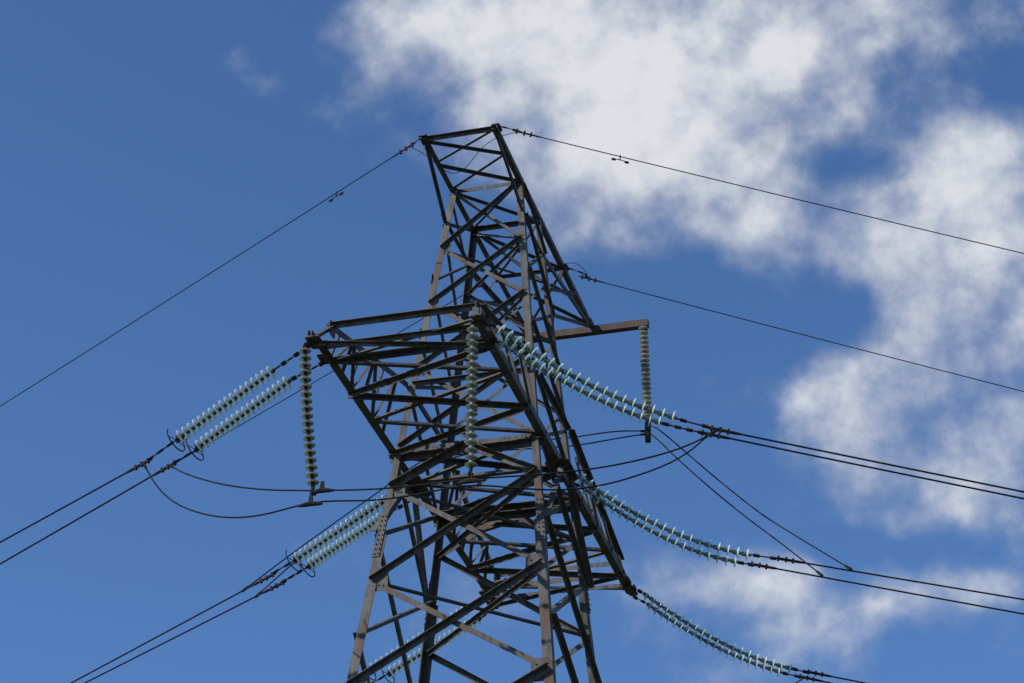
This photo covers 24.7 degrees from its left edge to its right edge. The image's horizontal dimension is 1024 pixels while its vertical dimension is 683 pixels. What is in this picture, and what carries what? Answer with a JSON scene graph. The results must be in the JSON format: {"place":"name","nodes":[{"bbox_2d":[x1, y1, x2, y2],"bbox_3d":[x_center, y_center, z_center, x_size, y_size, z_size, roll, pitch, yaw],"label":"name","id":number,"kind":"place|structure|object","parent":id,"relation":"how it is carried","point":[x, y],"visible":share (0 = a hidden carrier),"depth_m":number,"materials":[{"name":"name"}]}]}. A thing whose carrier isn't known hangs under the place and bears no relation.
{"place":"outdoors","nodes":[
{"label":"outdoors","id":0,"kind":"place"},
{"bbox_2d":[0,0,1023,682],"label":"sky","id":1,"kind":"structure","parent":0,"point":[146,146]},
{"bbox_3d":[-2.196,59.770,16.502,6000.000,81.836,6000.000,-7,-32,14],"label":"ground","id":2,"kind":"structure","parent":0,"visible":0},
{"bbox_2d":[305,123,648,682],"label":"lattice pylon","id":3,"kind":"object","parent":2,"relation":"on","point":[484,514],"visible":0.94,"depth_m":50.64,"materials":[{"name":"metal"}]},
{"bbox_2d":[0,139,419,406],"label":"earth wire","id":4,"kind":"object","parent":3,"relation":"attached to","point":[407,147],"visible":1,"depth_m":54.10,"materials":[{"name":"metal"}]},
{"bbox_2d":[329,191,343,201],"bbox_3d":[-4.005,-3.320,53.258,0.392,0.238,0.056,-16,-36,27],"label":"vibration damper","id":5,"kind":"object","parent":4,"relation":"attached to","point":[340,194],"visible":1,"depth_m":53.25,"materials":[{"name":"black metal"}]},
{"bbox_2d":[166,342,312,451],"bbox_3d":[-5.350,1.168,46.653,3.341,1.610,0.565,-14,-35,24],"label":"insulator string","id":6,"kind":"object","parent":3,"relation":"attached to","point":[180,436],"visible":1,"depth_m":46.67,"materials":[{"name":"green glass"}]},
{"bbox_2d":[0,439,176,542],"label":"conductor","id":7,"kind":"object","parent":6,"relation":"attached to","point":[146,461],"visible":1,"depth_m":47.48,"materials":[{"name":"metal"}]},
{"bbox_2d":[9,283,480,559],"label":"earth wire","id":8,"kind":"object","parent":3,"relation":"attached to","point":[311,383],"visible":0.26,"depth_m":59.24,"materials":[{"name":"metal"}]},
{"bbox_2d":[186,361,324,460],"bbox_3d":[-5.203,1.369,47.119,3.231,1.474,0.565,-19,-37,30],"label":"insulator string","id":9,"kind":"object","parent":3,"relation":"hanging from","point":[198,446],"visible":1,"depth_m":47.30,"materials":[{"name":"green glass"}]},
{"bbox_2d":[0,449,196,564],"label":"conductor","id":10,"kind":"object","parent":9,"relation":"attached to","point":[166,467],"visible":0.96,"depth_m":48.21,"materials":[{"name":"metal"}]},
{"bbox_2d":[168,429,718,490],"bbox_3d":[-1.755,2.290,45.263,11.465,2.032,1.678,-7,-32,14],"label":"jumper wire","id":11,"kind":"object","parent":10,"relation":"attached to","point":[711,433],"visible":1,"depth_m":44.16,"materials":[{"name":"metal"}]},
{"bbox_2d":[298,341,333,506],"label":"insulator string","id":12,"kind":"object","parent":3,"relation":"hanging from","point":[307,423],"visible":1,"depth_m":45.16,"materials":[{"name":"green glass"}]},
{"bbox_2d":[142,432,709,517],"bbox_3d":[-1.982,2.466,45.038,11.495,2.076,1.905,-4,-32,9],"label":"jumper wire","id":13,"kind":"object","parent":12,"relation":"hanging from","point":[163,493],"visible":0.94,"depth_m":44.04,"materials":[{"name":"metal"}]},
{"bbox_2d":[285,495,385,571],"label":"insulator string","id":14,"kind":"object","parent":3,"relation":"attached to","point":[297,557],"visible":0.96,"depth_m":51.51,"materials":[{"name":"green glass"}]},
{"bbox_2d":[70,560,294,682],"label":"conductor","id":15,"kind":"object","parent":14,"relation":"attached to","point":[272,574],"visible":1,"depth_m":52.59,"materials":[{"name":"metal"}]},
{"bbox_2d":[301,501,410,577],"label":"insulator string","id":16,"kind":"object","parent":3,"relation":"attached to","point":[313,561],"visible":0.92,"depth_m":52.22,"materials":[{"name":"green glass"}]},
{"bbox_2d":[84,565,307,682],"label":"conductor","id":17,"kind":"object","parent":16,"relation":"attached to","point":[276,585],"visible":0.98,"depth_m":53.23,"materials":[{"name":"metal"}]},
{"bbox_2d":[254,433,644,597],"bbox_3d":[-1.401,4.415,55.787,9.288,5.635,1.634,8,-32,-10],"label":"jumper wire","id":18,"kind":"object","parent":17,"relation":"attached to","point":[641,434],"visible":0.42,"depth_m":57.46,"materials":[{"name":"metal"}]},
{"bbox_2d":[369,606,467,680],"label":"insulator string","id":19,"kind":"object","parent":3,"relation":"hanging from","point":[408,640],"visible":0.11,"depth_m":56.65,"materials":[{"name":"green glass"}]},
{"bbox_2d":[381,609,493,682],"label":"insulator string","id":20,"kind":"object","parent":3,"relation":"attached to","point":[391,671],"visible":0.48,"depth_m":57.19,"materials":[{"name":"green glass"}]},
{"bbox_2d":[371,673,388,682],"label":"conductor","id":21,"kind":"object","parent":20,"relation":"attached to","point":[381,677],"visible":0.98,"depth_m":57.47,"materials":[{"name":"metal"}]},
{"bbox_2d":[410,131,521,173],"bbox_3d":[-1.008,-4.212,52.573,2.625,0.702,0.528,-6,-32,12],"label":"bonding wire","id":22,"kind":"object","parent":3,"relation":"attached to","point":[470,161],"visible":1,"depth_m":52.70,"materials":[{"name":"metal"}]},
{"bbox_2d":[457,318,482,484],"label":"insulator string","id":23,"kind":"object","parent":3,"relation":"hanging from","point":[471,392],"visible":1,"depth_m":44.44,"materials":[{"name":"grey glass"}]},
{"bbox_2d":[489,339,662,428],"bbox_3d":[1.241,0.819,45.680,3.450,1.730,0.269,4,-31,-4],"label":"insulator string","id":24,"kind":"object","parent":3,"relation":"hanging from","point":[564,382],"visible":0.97,"depth_m":45.60,"materials":[{"name":"green glass"}]},
{"bbox_2d":[662,422,1023,499],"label":"conductor","id":25,"kind":"object","parent":24,"relation":"attached to","point":[703,432],"visible":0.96,"depth_m":45.39,"materials":[{"name":"metal"}]},
{"bbox_2d":[479,320,676,423],"bbox_3d":[1.260,0.581,45.038,3.882,1.967,0.269,4,-31,-4],"label":"insulator string","id":26,"kind":"object","parent":3,"relation":"hanging from","point":[568,373],"visible":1,"depth_m":44.93,"materials":[{"name":"green glass"}]},
{"bbox_2d":[677,418,1023,492],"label":"conductor","id":27,"kind":"object","parent":26,"relation":"attached to","point":[720,430],"visible":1,"depth_m":44.69,"materials":[{"name":"metal"}]},
{"bbox_2d":[638,326,651,442],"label":"insulator string","id":28,"kind":"object","parent":3,"relation":"hanging from","point":[645,365],"visible":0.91,"depth_m":58.04,"materials":[{"name":"grey glass"}]},
{"bbox_2d":[242,430,644,591],"bbox_3d":[-1.590,4.322,55.510,9.605,5.848,1.949,9,-32,-12],"label":"jumper wire","id":29,"kind":"object","parent":28,"relation":"hanging from","point":[243,590],"visible":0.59,"depth_m":54.74,"materials":[{"name":"metal"}]},
{"bbox_2d":[647,431,822,576],"bbox_3d":[4.880,3.574,53.701,0.369,5.972,5.706,23,-38,-31],"label":"jumper wire","id":30,"kind":"object","parent":28,"relation":"hanging from","point":[817,571],"visible":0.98,"depth_m":53.15,"materials":[{"name":"metal"}]},
{"bbox_2d":[649,424,852,570],"bbox_3d":[5.140,3.388,53.431,0.430,6.295,6.506,24,-38,-32],"label":"jumper wire","id":31,"kind":"object","parent":28,"relation":"hanging from","point":[844,565],"visible":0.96,"depth_m":52.70,"materials":[{"name":"metal"}]},
{"bbox_2d":[573,481,738,567],"bbox_3d":[3.041,3.929,50.569,3.744,1.830,0.269,4,-31,-4],"label":"insulator string","id":32,"kind":"object","parent":3,"relation":"hanging from","point":[660,535],"visible":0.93,"depth_m":50.41,"materials":[{"name":"green glass"}]},
{"bbox_2d":[738,561,1023,614],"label":"conductor","id":33,"kind":"object","parent":32,"relation":"attached to","point":[759,565],"visible":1,"depth_m":50.33,"materials":[{"name":"metal"}]},
{"bbox_2d":[562,465,750,560],"bbox_3d":[3.045,3.652,49.959,4.152,1.959,0.269,4,-31,-4],"label":"insulator string","id":34,"kind":"object","parent":3,"relation":"hanging from","point":[708,545],"visible":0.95,"depth_m":49.77,"materials":[{"name":"green glass"}]},
{"bbox_2d":[751,553,1023,599],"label":"conductor","id":35,"kind":"object","parent":34,"relation":"attached to","point":[786,559],"visible":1,"depth_m":49.73,"materials":[{"name":"metal"}]},
{"bbox_2d":[632,595,781,676],"bbox_3d":[4.614,6.987,55.472,3.585,1.850,0.269,4,-31,-4],"label":"insulator string","id":36,"kind":"object","parent":3,"relation":"hanging from","point":[699,637],"visible":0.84,"depth_m":55.35,"materials":[{"name":"green glass"}]},
{"bbox_2d":[782,671,831,682],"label":"conductor","id":37,"kind":"object","parent":36,"relation":"attached to","point":[807,677],"visible":1,"depth_m":55.16,"materials":[{"name":"metal"}]},
{"bbox_2d":[624,582,792,673],"bbox_3d":[4.611,6.716,54.849,3.983,2.050,0.269,4,-31,-4],"label":"insulator string","id":38,"kind":"object","parent":3,"relation":"hanging from","point":[710,636],"visible":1,"depth_m":54.69,"materials":[{"name":"green glass"}]},
{"bbox_2d":[792,667,865,682],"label":"conductor","id":39,"kind":"object","parent":38,"relation":"attached to","point":[815,673],"visible":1,"depth_m":54.51,"materials":[{"name":"metal"}]},
{"bbox_2d":[501,126,1023,253],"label":"earth wire","id":40,"kind":"object","parent":3,"relation":"attached to","point":[518,131],"visible":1,"depth_m":52.07,"materials":[{"name":"metal"}]},
{"bbox_2d":[611,155,628,163],"bbox_3d":[2.411,-4.066,52.108,0.400,0.218,0.056,4,-31,-4],"label":"vibration damper","id":41,"kind":"object","parent":40,"relation":"attached to","point":[615,159],"visible":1,"depth_m":52.08,"materials":[{"name":"black metal"}]},
{"bbox_2d":[568,267,1023,391],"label":"earth wire","id":42,"kind":"object","parent":3,"relation":"attached to","point":[586,277],"visible":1,"depth_m":56.77,"materials":[{"name":"metal"}]}
]}

